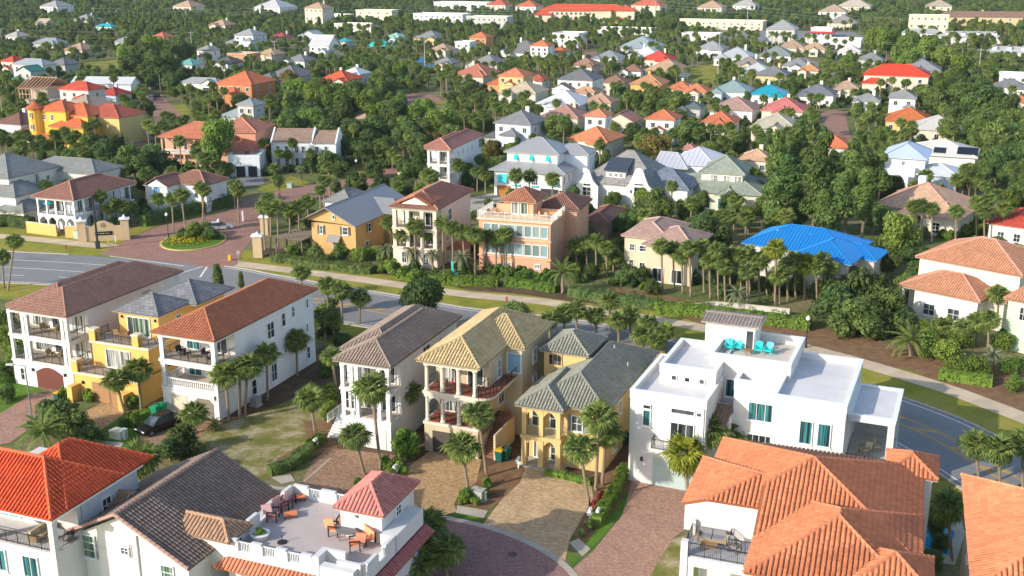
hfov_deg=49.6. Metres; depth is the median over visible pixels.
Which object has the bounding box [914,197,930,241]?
palm tree
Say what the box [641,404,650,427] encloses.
window
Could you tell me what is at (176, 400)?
garage door
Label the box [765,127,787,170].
tree
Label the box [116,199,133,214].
palm tree
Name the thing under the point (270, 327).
window
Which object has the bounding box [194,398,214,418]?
garage door
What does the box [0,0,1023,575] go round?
ground
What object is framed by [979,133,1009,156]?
tree
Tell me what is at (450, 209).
window
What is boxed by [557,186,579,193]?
tree
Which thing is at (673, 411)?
window
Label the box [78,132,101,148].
tree
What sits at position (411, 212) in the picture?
sliding door
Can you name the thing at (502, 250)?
window
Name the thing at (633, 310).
palm tree
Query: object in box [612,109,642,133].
house
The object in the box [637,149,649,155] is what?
tree
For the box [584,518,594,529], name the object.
shrub
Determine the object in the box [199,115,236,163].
tree
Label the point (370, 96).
tree
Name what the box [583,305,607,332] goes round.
palm tree
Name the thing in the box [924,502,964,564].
pool deck
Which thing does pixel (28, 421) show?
shrub
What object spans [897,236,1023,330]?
villa
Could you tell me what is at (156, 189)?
window
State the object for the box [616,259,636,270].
shrub
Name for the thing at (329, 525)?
lounge chair
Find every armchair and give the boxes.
[724,338,732,350]
[733,340,743,351]
[754,340,762,354]
[763,342,773,355]
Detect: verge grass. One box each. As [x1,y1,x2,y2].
[0,239,1023,433]
[0,283,961,498]
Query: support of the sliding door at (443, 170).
in the tall house at (464, 144)
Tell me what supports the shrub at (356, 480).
on the ground at (800, 306)
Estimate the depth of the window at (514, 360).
114.12 m
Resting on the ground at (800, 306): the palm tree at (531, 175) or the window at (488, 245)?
the palm tree at (531, 175)
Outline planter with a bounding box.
[249,527,269,541]
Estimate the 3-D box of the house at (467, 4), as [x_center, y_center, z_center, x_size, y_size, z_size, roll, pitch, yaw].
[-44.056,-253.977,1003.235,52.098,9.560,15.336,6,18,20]
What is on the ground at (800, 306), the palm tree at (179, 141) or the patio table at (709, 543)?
the palm tree at (179, 141)
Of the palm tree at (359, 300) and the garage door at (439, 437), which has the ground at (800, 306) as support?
the palm tree at (359, 300)
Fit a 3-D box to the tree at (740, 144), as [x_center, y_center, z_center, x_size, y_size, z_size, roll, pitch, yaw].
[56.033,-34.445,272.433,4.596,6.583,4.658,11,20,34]
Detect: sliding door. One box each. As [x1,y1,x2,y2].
[0,512,21,518]
[32,315,45,325]
[35,342,47,350]
[51,318,59,327]
[55,345,62,353]
[71,315,84,332]
[74,340,87,357]
[105,348,130,368]
[126,316,151,337]
[186,341,200,350]
[188,368,202,376]
[217,338,227,354]
[359,367,370,376]
[361,401,371,408]
[381,367,395,384]
[383,395,396,412]
[403,211,413,223]
[404,232,413,243]
[425,212,432,225]
[440,152,446,161]
[440,167,446,176]
[444,368,456,381]
[445,401,456,412]
[467,367,483,386]
[532,410,538,425]
[550,413,562,428]
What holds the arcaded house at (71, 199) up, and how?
on the ground at (800, 306)
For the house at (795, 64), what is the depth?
476.84 m
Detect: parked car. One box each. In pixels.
[134,408,181,436]
[148,95,154,99]
[209,221,232,229]
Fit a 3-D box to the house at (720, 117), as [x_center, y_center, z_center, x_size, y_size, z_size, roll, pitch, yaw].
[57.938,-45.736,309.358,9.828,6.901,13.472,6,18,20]
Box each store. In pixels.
[334,22,379,33]
[597,26,656,36]
[682,32,722,41]
[805,37,862,48]
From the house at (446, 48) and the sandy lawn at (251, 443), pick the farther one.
the house at (446, 48)
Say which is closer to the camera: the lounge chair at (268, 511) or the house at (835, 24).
the lounge chair at (268, 511)
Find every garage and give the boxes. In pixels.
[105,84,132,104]
[227,149,265,176]
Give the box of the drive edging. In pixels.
[303,458,330,481]
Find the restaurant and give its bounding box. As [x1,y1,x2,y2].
[808,26,835,36]
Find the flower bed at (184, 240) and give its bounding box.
[162,236,208,244]
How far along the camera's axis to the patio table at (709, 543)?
79.60 m
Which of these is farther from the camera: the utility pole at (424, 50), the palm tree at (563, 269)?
the utility pole at (424, 50)
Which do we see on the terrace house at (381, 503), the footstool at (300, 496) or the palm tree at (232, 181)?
the footstool at (300, 496)
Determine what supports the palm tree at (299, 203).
on the ground at (800, 306)
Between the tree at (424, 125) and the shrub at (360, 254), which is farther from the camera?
the tree at (424, 125)
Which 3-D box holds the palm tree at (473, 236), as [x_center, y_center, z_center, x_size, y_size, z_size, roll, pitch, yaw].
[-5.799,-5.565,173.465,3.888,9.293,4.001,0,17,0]
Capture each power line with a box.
[3,29,1023,59]
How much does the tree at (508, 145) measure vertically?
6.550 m
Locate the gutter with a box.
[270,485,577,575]
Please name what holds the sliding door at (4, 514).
in the villa at (68, 482)
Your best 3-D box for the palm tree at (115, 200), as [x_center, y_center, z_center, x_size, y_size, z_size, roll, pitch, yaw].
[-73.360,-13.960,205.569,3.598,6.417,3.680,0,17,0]
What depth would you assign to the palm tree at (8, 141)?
272.35 m
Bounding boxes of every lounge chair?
[39,322,49,331]
[45,348,55,357]
[47,527,64,544]
[53,324,60,333]
[112,329,123,339]
[175,344,183,354]
[181,348,190,356]
[201,347,209,355]
[260,503,279,522]
[271,495,289,513]
[281,490,296,507]
[323,517,338,537]
[335,514,340,524]
[349,532,366,552]
[355,523,367,532]
[365,527,375,546]
[449,378,456,388]
[467,380,477,390]
[726,534,741,553]
[858,441,873,455]
[870,436,881,452]
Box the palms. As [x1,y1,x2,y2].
[0,0,1023,151]
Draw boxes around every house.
[0,55,23,74]
[0,108,28,133]
[0,152,124,221]
[5,29,29,40]
[5,260,183,390]
[11,58,56,76]
[12,64,45,82]
[16,76,68,103]
[17,126,29,142]
[25,99,146,147]
[31,173,136,231]
[32,37,70,50]
[34,18,55,25]
[40,0,73,11]
[51,57,79,73]
[57,81,106,100]
[63,41,98,56]
[65,447,280,575]
[66,278,234,411]
[69,94,119,105]
[70,76,140,90]
[74,13,102,23]
[95,22,117,29]
[114,36,126,44]
[143,169,229,212]
[150,278,317,419]
[154,32,174,39]
[173,0,205,10]
[178,58,204,68]
[181,77,220,90]
[196,43,219,65]
[208,18,236,28]
[211,470,434,575]
[215,56,243,70]
[216,70,276,106]
[222,108,237,122]
[227,51,260,65]
[234,27,266,49]
[235,98,266,119]
[254,0,297,13]
[260,48,286,61]
[264,65,311,84]
[270,127,343,168]
[272,31,294,41]
[283,51,316,69]
[297,30,321,39]
[304,1,333,24]
[308,34,340,57]
[323,67,363,83]
[327,304,462,450]
[339,38,353,46]
[346,64,370,84]
[355,9,398,19]
[355,113,366,120]
[388,32,405,42]
[413,30,447,44]
[415,307,554,459]
[423,128,483,185]
[429,43,458,58]
[433,1,490,11]
[433,57,459,70]
[455,40,476,54]
[457,61,501,86]
[465,52,505,69]
[469,31,493,47]
[476,186,592,272]
[482,131,494,143]
[486,0,512,10]
[486,78,498,91]
[493,106,547,148]
[497,67,534,91]
[497,81,549,103]
[500,37,534,58]
[514,328,658,471]
[515,0,543,14]
[529,38,555,57]
[533,74,550,87]
[535,86,588,114]
[540,101,588,128]
[551,68,604,94]
[552,31,587,48]
[554,46,571,57]
[566,126,625,156]
[572,55,601,72]
[573,86,601,96]
[583,108,613,129]
[586,89,619,112]
[588,204,626,240]
[591,50,625,66]
[603,74,631,90]
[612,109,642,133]
[618,64,645,76]
[619,34,665,53]
[620,216,712,285]
[627,44,658,58]
[628,309,903,489]
[629,71,669,92]
[631,0,667,15]
[640,48,677,66]
[644,59,691,80]
[644,109,682,145]
[655,146,725,173]
[670,78,692,92]
[676,100,706,119]
[680,83,712,101]
[680,143,698,152]
[696,41,728,56]
[697,0,726,11]
[700,111,741,136]
[708,96,760,122]
[711,77,754,102]
[713,45,754,65]
[733,0,759,10]
[734,54,766,68]
[738,144,769,174]
[741,224,888,289]
[742,62,768,75]
[749,112,795,140]
[750,81,789,104]
[756,63,791,83]
[757,45,792,62]
[760,94,808,118]
[780,38,805,53]
[781,57,813,72]
[796,81,837,106]
[798,62,821,78]
[801,40,826,56]
[816,135,848,156]
[818,4,848,18]
[827,14,858,28]
[832,78,860,99]
[837,43,862,55]
[838,0,872,12]
[852,90,882,111]
[858,50,884,67]
[861,64,930,94]
[884,107,931,131]
[888,89,917,112]
[901,28,942,36]
[908,14,949,32]
[908,55,941,74]
[913,115,961,140]
[916,139,997,172]
[925,0,952,10]
[937,31,1001,44]
[941,10,1023,30]
[986,207,1023,246]
[987,44,1023,55]
[993,75,1023,94]
[999,71,1023,82]
[1003,286,1023,353]
[1017,92,1023,107]
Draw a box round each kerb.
[0,282,961,489]
[7,250,996,435]
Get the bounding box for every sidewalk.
[102,441,123,446]
[272,474,294,483]
[456,505,487,517]
[569,538,589,555]
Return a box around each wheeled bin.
[52,390,60,398]
[149,403,160,413]
[157,401,167,409]
[494,446,503,461]
[502,445,511,460]
[623,430,627,444]
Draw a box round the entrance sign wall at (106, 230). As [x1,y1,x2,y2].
[75,214,129,241]
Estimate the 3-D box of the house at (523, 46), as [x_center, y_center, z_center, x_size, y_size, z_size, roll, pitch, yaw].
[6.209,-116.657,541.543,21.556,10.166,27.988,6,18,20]
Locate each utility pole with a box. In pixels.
[421,36,424,65]
[717,28,721,71]
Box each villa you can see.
[0,437,153,575]
[156,117,275,166]
[387,181,473,268]
[576,149,698,213]
[679,436,939,575]
[689,154,769,210]
[877,175,974,235]
[883,140,959,191]
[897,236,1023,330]
[959,472,1023,575]
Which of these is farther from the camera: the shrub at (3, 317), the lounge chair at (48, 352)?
the shrub at (3, 317)
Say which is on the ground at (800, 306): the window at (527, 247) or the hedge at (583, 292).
the hedge at (583, 292)
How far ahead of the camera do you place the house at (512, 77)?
400.29 m
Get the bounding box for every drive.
[238,174,264,186]
[470,193,503,211]
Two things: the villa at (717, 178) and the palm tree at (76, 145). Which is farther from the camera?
the palm tree at (76, 145)
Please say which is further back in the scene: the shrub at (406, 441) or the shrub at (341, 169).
the shrub at (341, 169)
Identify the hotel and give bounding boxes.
[533,4,636,23]
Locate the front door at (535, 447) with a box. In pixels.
[533,440,537,457]
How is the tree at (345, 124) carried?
on the ground at (800, 306)
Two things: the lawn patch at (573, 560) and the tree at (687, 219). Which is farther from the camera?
the tree at (687, 219)
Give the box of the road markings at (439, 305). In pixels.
[1,256,987,483]
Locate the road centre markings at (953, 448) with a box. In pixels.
[313,297,1020,483]
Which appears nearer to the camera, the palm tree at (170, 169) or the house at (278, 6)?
the palm tree at (170, 169)
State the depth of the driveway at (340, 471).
108.41 m
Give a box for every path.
[0,234,118,247]
[235,261,1023,423]
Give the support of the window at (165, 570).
in the gabled house at (189, 517)
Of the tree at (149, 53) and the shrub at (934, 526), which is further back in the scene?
the tree at (149, 53)
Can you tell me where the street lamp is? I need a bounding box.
[804,315,809,347]
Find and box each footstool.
[284,510,296,519]
[293,494,305,502]
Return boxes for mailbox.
[392,464,398,473]
[515,456,521,467]
[586,507,592,518]
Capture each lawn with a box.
[0,214,201,247]
[0,376,44,437]
[83,59,118,68]
[93,407,147,447]
[173,104,190,114]
[200,396,323,481]
[257,176,312,192]
[331,153,404,177]
[435,100,447,105]
[584,488,629,549]
[685,64,718,83]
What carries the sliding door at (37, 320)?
in the three storey house at (74, 308)
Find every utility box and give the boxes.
[73,230,77,238]
[108,427,121,440]
[120,427,129,439]
[249,395,262,407]
[287,182,294,187]
[470,486,487,502]
[482,491,487,501]
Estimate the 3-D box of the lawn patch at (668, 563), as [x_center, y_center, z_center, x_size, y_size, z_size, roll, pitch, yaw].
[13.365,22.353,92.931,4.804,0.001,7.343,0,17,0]
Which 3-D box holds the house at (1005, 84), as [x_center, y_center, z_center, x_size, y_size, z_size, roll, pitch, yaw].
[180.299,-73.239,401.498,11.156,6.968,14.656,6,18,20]
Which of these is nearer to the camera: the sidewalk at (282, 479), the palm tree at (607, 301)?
the sidewalk at (282, 479)
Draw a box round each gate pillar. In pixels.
[250,232,263,257]
[258,215,269,234]
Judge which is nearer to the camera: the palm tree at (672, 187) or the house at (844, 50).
the palm tree at (672, 187)
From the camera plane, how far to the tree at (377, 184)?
220.63 m
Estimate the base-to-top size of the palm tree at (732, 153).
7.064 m
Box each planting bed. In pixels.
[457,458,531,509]
[572,460,631,541]
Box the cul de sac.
[276,486,569,575]
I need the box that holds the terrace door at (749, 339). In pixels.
[745,330,754,349]
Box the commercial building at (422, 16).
[413,12,470,22]
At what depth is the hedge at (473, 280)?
168.96 m
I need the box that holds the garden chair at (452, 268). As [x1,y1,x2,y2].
[451,261,457,274]
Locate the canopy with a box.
[368,41,394,51]
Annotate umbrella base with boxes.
[277,535,286,544]
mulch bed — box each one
[252,248,598,303]
[267,421,336,478]
[593,288,1023,411]
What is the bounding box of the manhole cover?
[508,552,517,556]
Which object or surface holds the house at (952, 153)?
on the ground at (800, 306)
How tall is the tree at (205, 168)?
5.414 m
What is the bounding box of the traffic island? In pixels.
[160,233,226,250]
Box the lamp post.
[5,363,32,416]
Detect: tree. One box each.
[0,131,7,153]
[0,248,11,287]
[3,134,12,151]
[4,232,26,290]
[7,103,14,108]
[13,134,27,143]
[13,138,28,150]
[13,147,28,156]
[14,405,71,451]
[22,129,31,155]
[26,134,34,156]
[28,140,40,157]
[34,134,46,142]
[36,143,51,159]
[38,179,53,209]
[46,129,60,155]
[55,145,67,155]
[60,147,74,156]
[63,133,77,147]
[71,142,83,157]
[75,144,94,157]
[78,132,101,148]
[79,135,93,145]
[90,137,120,159]
[91,189,110,219]
[97,157,108,161]
[98,366,131,416]
[99,200,116,217]
[107,159,118,163]
[108,197,121,216]
[110,156,125,164]
[116,44,132,60]
[116,52,144,74]
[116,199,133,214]
[117,143,149,184]
[118,93,125,105]
[120,168,128,178]
[120,356,155,410]
[123,31,144,46]
[123,96,132,105]
[123,435,164,481]
[127,200,138,223]
[128,40,160,56]
[135,197,146,205]
[136,60,159,78]
[136,91,145,109]
[136,176,148,194]
[137,167,154,198]
[140,34,167,54]
[140,97,148,113]
[140,143,171,166]
[141,49,159,79]
[141,165,160,181]
[148,52,177,85]
[149,191,164,206]
[153,155,177,173]
[159,52,182,71]
[163,165,177,173]
[163,191,178,234]
[170,37,196,60]
[171,135,187,167]
[171,187,192,227]
[173,399,211,432]
[187,146,203,169]
[189,140,201,168]
[191,179,206,220]
[195,151,212,166]
[195,183,212,221]
[198,167,213,172]
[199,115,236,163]
[205,358,244,422]
[205,417,223,432]
[209,160,221,173]
[211,263,224,293]
[224,179,241,208]
[227,178,242,186]
[227,353,250,419]
[228,182,247,221]
[232,351,267,417]
[237,271,244,288]
[252,198,268,250]
[252,341,283,400]
[257,138,268,164]
[258,191,276,225]
[261,200,282,254]
[266,139,270,149]
[267,162,281,187]
[269,173,285,197]
[271,147,285,165]
[271,196,286,249]
[279,68,299,81]
[280,77,307,93]
[282,202,300,230]
[284,149,294,164]
[284,328,312,375]
[285,211,301,229]
[286,137,298,171]
[288,261,312,283]
[291,198,309,229]
[292,380,328,434]
[294,165,307,183]
[295,91,305,102]
[298,108,322,125]
[301,192,316,222]
[303,80,322,107]
[304,147,316,172]
[312,183,327,208]
[313,124,324,129]
[313,303,336,340]
[315,275,336,304]
[316,77,334,85]
[316,174,332,206]
[317,345,340,397]
[320,82,351,108]
[320,117,339,129]
[321,160,334,195]
[321,312,343,339]
[328,101,353,124]
[328,279,354,326]
[330,181,342,192]
[336,421,374,474]
[339,118,363,142]
[341,134,356,161]
[342,129,351,158]
[343,170,367,190]
[346,80,366,96]
[347,286,373,323]
[347,369,392,470]
[348,122,360,159]
[349,139,375,167]
[350,173,365,188]
[354,88,382,112]
[355,128,380,160]
[361,114,390,136]
[362,101,386,119]
[371,136,396,158]
[371,182,389,187]
[373,174,390,187]
[375,243,392,257]
[379,214,392,243]
[380,100,410,123]
[384,145,398,168]
[387,92,407,105]
[390,120,419,153]
[390,153,402,172]
[390,180,405,192]
[391,181,413,195]
[391,229,409,244]
[397,276,444,308]
[398,139,407,161]
[399,163,414,186]
[402,131,411,156]
[402,243,420,262]
[403,217,425,259]
[403,377,424,405]
[405,132,426,152]
[406,97,436,126]
[408,159,425,186]
[408,544,439,575]
[410,141,426,157]
[415,116,438,136]
[417,227,432,246]
[417,505,450,541]
[418,166,437,184]
[421,249,441,269]
[422,521,436,549]
[424,175,438,184]
[424,529,469,575]
[425,106,460,130]
[429,131,441,141]
[432,214,448,269]
[436,430,483,488]
[441,219,460,268]
[442,123,462,131]
[450,248,474,270]
[451,157,466,184]
[452,222,472,264]
[460,400,496,475]
[463,224,486,274]
[464,161,476,172]
[469,165,484,191]
[470,210,476,223]
[473,154,485,183]
[477,170,492,192]
[477,228,492,266]
[481,143,486,157]
[482,156,504,177]
[484,139,501,157]
[484,198,491,205]
[486,229,503,265]
[493,225,514,264]
[502,142,514,158]
[502,299,530,313]
[508,167,525,189]
[513,136,520,145]
[522,169,537,186]
[528,132,539,139]
[540,310,562,337]
[541,113,570,140]
[544,171,560,194]
[547,256,578,293]
[552,302,576,328]
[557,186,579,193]
[560,432,599,505]
[565,236,584,261]
[568,299,586,328]
[575,398,619,490]
[578,235,593,263]
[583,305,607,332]
[584,233,605,264]
[585,420,627,485]
[588,225,596,235]
[589,203,593,213]
[592,139,606,163]
[594,162,600,169]
[595,154,608,164]
[596,291,621,332]
[597,240,616,275]
[602,149,609,162]
[602,190,622,205]
[602,248,623,272]
[604,238,623,254]
[604,309,632,342]
[612,212,626,236]
[615,86,626,96]
[617,89,641,109]
[618,304,642,339]
[620,204,630,213]
[624,122,640,145]
[625,211,637,230]
[629,325,652,346]
[631,198,645,221]
[632,137,642,150]
[632,187,648,203]
[635,312,659,345]
[636,133,673,158]
[636,207,656,221]
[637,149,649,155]
[638,126,651,137]
[640,89,664,108]
[642,186,674,216]
[645,329,668,356]
[650,237,671,290]
[651,320,677,351]
[658,429,710,490]
[665,179,679,217]
[666,90,687,108]
[666,239,680,287]
[669,248,692,292]
[673,120,696,150]
[674,199,684,210]
[675,204,698,220]
[679,239,701,296]
[683,195,701,216]
[684,214,694,226]
[690,212,707,227]
[694,214,733,248]
[695,238,712,292]
[695,411,734,451]
[696,190,708,211]
[698,252,716,298]
[701,141,720,151]
[703,142,716,150]
[706,240,729,300]
[711,209,727,223]
[713,257,736,301]
[717,208,737,245]
[719,190,741,209]
[720,245,736,288]
[721,144,734,153]
[725,150,736,157]
[725,203,739,212]
[725,285,751,307]
[725,423,750,440]
[726,192,745,228]
[729,244,751,289]
[731,135,749,157]
[735,263,758,303]
[737,208,756,239]
[739,205,760,233]
[743,244,757,294]
[747,253,770,300]
[752,140,759,148]
[755,196,766,225]
[755,246,773,296]
[760,128,773,150]
[760,212,784,231]
[760,237,789,305]
[761,175,788,215]
[764,163,777,178]
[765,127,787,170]
[766,267,790,304]
[768,206,783,223]
[771,153,805,203]
[773,256,798,301]
[776,207,798,224]
[785,199,808,224]
[785,249,806,298]
[786,123,809,162]
[786,135,793,144]
[792,114,821,137]
[794,250,817,299]
[795,183,805,200]
[796,146,813,182]
[796,155,832,226]
[804,258,827,300]
[805,128,816,141]
[811,129,843,185]
[812,188,841,231]
[814,250,834,279]
[816,176,858,230]
[821,257,840,277]
[826,162,846,188]
[829,148,864,231]
[829,149,837,154]
[829,153,840,161]
[840,138,860,164]
[851,166,877,237]
[853,129,867,140]
[859,146,877,180]
[860,137,869,145]
[864,25,883,49]
[867,133,879,147]
[867,201,892,234]
[869,238,884,248]
[872,151,893,200]
[875,27,899,61]
[878,143,888,150]
[878,211,921,271]
[880,192,887,199]
[880,248,905,276]
[885,174,905,194]
[886,136,900,145]
[886,319,933,360]
[889,33,918,61]
[895,47,922,63]
[896,237,928,264]
[904,198,919,226]
[904,260,919,276]
[906,178,917,186]
[913,84,932,112]
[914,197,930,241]
[916,168,935,181]
[917,36,938,62]
[921,87,958,114]
[924,201,942,242]
[929,485,963,561]
[930,45,957,72]
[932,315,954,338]
[936,115,960,139]
[943,101,967,127]
[945,81,977,101]
[945,203,966,238]
[947,55,973,72]
[948,172,965,191]
[949,316,975,346]
[955,427,995,476]
[956,163,971,193]
[958,169,985,196]
[959,92,986,111]
[960,108,992,132]
[964,311,985,346]
[966,194,986,235]
[967,170,984,194]
[971,112,990,159]
[971,161,989,171]
[974,84,1004,103]
[974,203,994,236]
[976,308,1003,349]
[976,430,1019,481]
[977,117,1023,145]
[977,180,993,193]
[978,146,1011,183]
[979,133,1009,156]
[979,342,1006,370]
[980,191,998,230]
[982,165,994,186]
[983,283,1008,314]
[989,93,1021,111]
[989,187,1003,216]
[993,200,1015,219]
[995,161,1023,186]
[997,188,1022,208]
[1003,141,1023,164]
[1005,107,1023,123]
[1005,159,1023,175]
[1006,181,1023,207]
[1007,427,1023,487]
[1008,175,1017,185]
[1017,170,1023,180]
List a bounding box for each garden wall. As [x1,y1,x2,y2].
[25,221,57,235]
[64,226,88,237]
[695,301,789,313]
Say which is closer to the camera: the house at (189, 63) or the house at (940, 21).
the house at (189, 63)
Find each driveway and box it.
[0,392,67,443]
[86,402,158,429]
[136,413,222,447]
[286,449,394,497]
[405,451,481,514]
[484,468,593,559]
[574,481,685,575]
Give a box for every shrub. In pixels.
[0,306,17,327]
[0,323,23,353]
[0,359,14,383]
[0,382,15,403]
[5,345,24,361]
[23,415,40,436]
[32,398,79,439]
[58,386,67,398]
[58,407,94,438]
[77,425,106,442]
[82,388,94,401]
[117,417,130,427]
[126,394,138,409]
[129,411,139,426]
[156,437,185,460]
[166,422,202,457]
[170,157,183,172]
[176,227,186,239]
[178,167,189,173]
[184,221,202,239]
[200,221,211,230]
[200,226,219,239]
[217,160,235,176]
[266,148,271,164]
[302,155,321,172]
[314,381,340,403]
[315,323,340,338]
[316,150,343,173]
[316,356,335,377]
[319,399,337,418]
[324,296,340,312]
[332,160,349,178]
[332,332,351,348]
[334,242,348,255]
[351,247,367,261]
[353,477,360,484]
[364,159,384,178]
[366,245,378,259]
[375,151,393,168]
[376,248,392,262]
[378,454,389,469]
[384,262,397,275]
[384,467,395,472]
[386,457,403,472]
[389,427,420,459]
[395,266,408,278]
[396,160,408,171]
[398,466,409,475]
[407,154,426,167]
[408,268,424,281]
[442,270,454,274]
[457,494,468,504]
[458,487,473,500]
[461,172,478,186]
[470,497,481,505]
[479,484,489,494]
[482,476,492,487]
[514,270,524,276]
[572,269,585,283]
[576,474,586,483]
[577,529,585,536]
[584,263,601,279]
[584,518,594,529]
[591,496,600,504]
[597,490,605,498]
[610,270,631,285]
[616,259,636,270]
[632,265,652,283]
[643,277,661,294]
[692,269,701,283]
[705,269,723,284]
[713,281,732,297]
[736,277,757,289]
[760,277,785,295]
[785,277,806,294]
[806,279,824,298]
[807,282,856,318]
[817,275,842,298]
[826,295,880,339]
[838,264,859,283]
[842,264,890,299]
[858,305,894,339]
[864,286,916,330]
[890,304,918,334]
[893,272,913,289]
[904,289,908,305]
[917,330,939,357]
[918,317,946,339]
[924,547,944,570]
[927,513,947,534]
[930,532,948,551]
[931,338,965,362]
[943,356,966,370]
[946,324,975,349]
[960,353,992,373]
[989,328,1016,352]
[999,356,1023,376]
[1004,373,1023,392]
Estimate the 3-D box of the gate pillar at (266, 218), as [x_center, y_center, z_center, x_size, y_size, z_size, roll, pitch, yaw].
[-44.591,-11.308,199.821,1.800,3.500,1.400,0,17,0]
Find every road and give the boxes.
[0,252,1020,486]
[101,160,404,267]
[137,94,181,146]
[399,94,441,104]
[584,51,600,73]
[759,47,845,74]
[820,110,850,139]
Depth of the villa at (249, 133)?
263.44 m
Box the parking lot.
[709,29,863,50]
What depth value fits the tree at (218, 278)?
159.96 m
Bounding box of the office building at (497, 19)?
[466,15,513,29]
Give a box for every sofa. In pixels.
[27,522,58,542]
[696,526,727,544]
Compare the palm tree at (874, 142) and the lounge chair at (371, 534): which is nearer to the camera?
the lounge chair at (371, 534)
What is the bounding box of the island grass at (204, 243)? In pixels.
[162,233,224,249]
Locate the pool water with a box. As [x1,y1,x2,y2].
[925,517,954,554]
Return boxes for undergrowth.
[0,13,1023,291]
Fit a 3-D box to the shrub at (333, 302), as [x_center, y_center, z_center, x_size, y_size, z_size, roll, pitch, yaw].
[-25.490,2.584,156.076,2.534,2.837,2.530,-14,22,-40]
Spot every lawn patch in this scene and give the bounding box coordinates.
[455,513,482,521]
[567,552,579,566]
[650,535,687,575]
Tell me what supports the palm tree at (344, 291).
on the ground at (800, 306)
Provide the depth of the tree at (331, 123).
284.65 m
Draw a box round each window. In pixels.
[0,549,9,573]
[20,367,25,381]
[21,554,39,575]
[34,173,39,183]
[56,201,60,211]
[76,200,82,210]
[81,533,98,560]
[88,197,92,207]
[90,215,93,224]
[101,494,111,510]
[119,545,129,557]
[141,288,150,294]
[153,187,159,193]
[160,563,174,575]
[251,378,257,395]
[266,320,275,340]
[270,362,278,383]
[281,312,286,328]
[291,305,295,318]
[295,158,298,165]
[301,146,304,153]
[305,298,309,309]
[306,322,308,333]
[306,345,310,360]
[319,225,323,234]
[342,227,348,235]
[345,390,349,409]
[350,391,355,410]
[367,222,371,232]
[395,502,401,518]
[401,251,407,263]
[422,342,430,362]
[423,253,429,265]
[448,207,451,220]
[483,222,490,232]
[483,241,490,253]
[491,223,498,229]
[491,245,498,253]
[497,357,501,379]
[497,390,505,407]
[500,243,506,254]
[507,243,514,255]
[507,352,521,373]
[508,224,515,236]
[511,202,518,213]
[515,243,522,255]
[516,225,523,237]
[520,203,527,214]
[524,225,531,238]
[524,244,531,256]
[531,178,537,185]
[532,226,539,238]
[532,245,539,257]
[532,346,537,364]
[532,372,536,384]
[534,264,540,269]
[540,227,548,239]
[540,245,547,257]
[547,353,562,367]
[550,443,554,460]
[570,414,583,433]
[582,186,590,196]
[583,183,590,186]
[618,398,621,416]
[628,243,634,251]
[629,259,633,267]
[634,183,643,186]
[638,245,645,252]
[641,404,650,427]
[642,403,651,410]
[652,267,663,282]
[669,407,694,417]
[670,269,680,284]
[670,374,677,381]
[683,376,690,383]
[695,412,702,419]
[697,378,705,385]
[705,197,710,208]
[710,175,717,180]
[723,175,730,181]
[723,378,733,398]
[734,176,741,182]
[746,401,772,424]
[746,432,769,442]
[759,165,764,170]
[797,420,812,446]
[815,422,831,449]
[921,302,935,316]
[930,222,939,233]
[947,307,959,321]
[965,551,967,564]
[997,231,1004,237]
[1012,233,1020,242]
[1017,306,1023,321]
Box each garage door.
[36,368,63,390]
[91,382,117,404]
[170,393,188,413]
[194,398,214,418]
[236,166,245,176]
[248,166,257,176]
[364,427,385,449]
[432,430,458,453]
[497,185,510,195]
[652,456,696,489]
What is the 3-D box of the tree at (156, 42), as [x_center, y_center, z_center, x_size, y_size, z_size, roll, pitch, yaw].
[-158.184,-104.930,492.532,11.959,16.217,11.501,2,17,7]
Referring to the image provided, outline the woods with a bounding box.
[0,0,1023,151]
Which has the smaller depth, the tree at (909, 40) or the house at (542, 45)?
the tree at (909, 40)
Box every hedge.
[0,209,37,228]
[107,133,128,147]
[125,406,150,419]
[137,191,236,226]
[265,442,314,476]
[270,250,377,274]
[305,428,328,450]
[399,266,499,287]
[501,274,559,293]
[543,467,590,485]
[566,282,661,310]
[591,462,629,525]
[654,295,812,330]
[938,363,993,387]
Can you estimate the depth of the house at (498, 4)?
976.73 m
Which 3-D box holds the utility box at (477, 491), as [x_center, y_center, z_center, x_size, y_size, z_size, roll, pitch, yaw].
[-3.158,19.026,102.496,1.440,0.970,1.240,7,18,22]
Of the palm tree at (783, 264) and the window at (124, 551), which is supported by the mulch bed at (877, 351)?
the palm tree at (783, 264)
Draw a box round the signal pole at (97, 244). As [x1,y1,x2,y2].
[91,195,99,248]
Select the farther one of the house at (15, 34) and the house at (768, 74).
the house at (15, 34)
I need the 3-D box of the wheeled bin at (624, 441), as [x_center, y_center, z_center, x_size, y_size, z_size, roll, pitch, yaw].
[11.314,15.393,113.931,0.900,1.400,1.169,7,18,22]
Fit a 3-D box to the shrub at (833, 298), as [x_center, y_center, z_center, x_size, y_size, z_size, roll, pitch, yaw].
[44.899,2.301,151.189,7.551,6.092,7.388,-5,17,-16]
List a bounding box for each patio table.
[118,333,130,342]
[335,524,359,535]
[700,540,717,552]
[744,348,752,354]
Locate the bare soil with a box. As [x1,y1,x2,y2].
[207,345,628,486]
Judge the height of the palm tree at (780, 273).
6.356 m
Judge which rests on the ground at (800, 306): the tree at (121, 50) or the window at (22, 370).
the tree at (121, 50)
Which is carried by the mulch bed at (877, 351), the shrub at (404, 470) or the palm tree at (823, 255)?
the palm tree at (823, 255)
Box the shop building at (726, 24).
[679,18,766,30]
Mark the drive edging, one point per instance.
(317, 469)
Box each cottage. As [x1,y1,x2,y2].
[274,183,404,255]
[488,136,597,196]
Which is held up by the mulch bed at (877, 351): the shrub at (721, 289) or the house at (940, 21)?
the shrub at (721, 289)

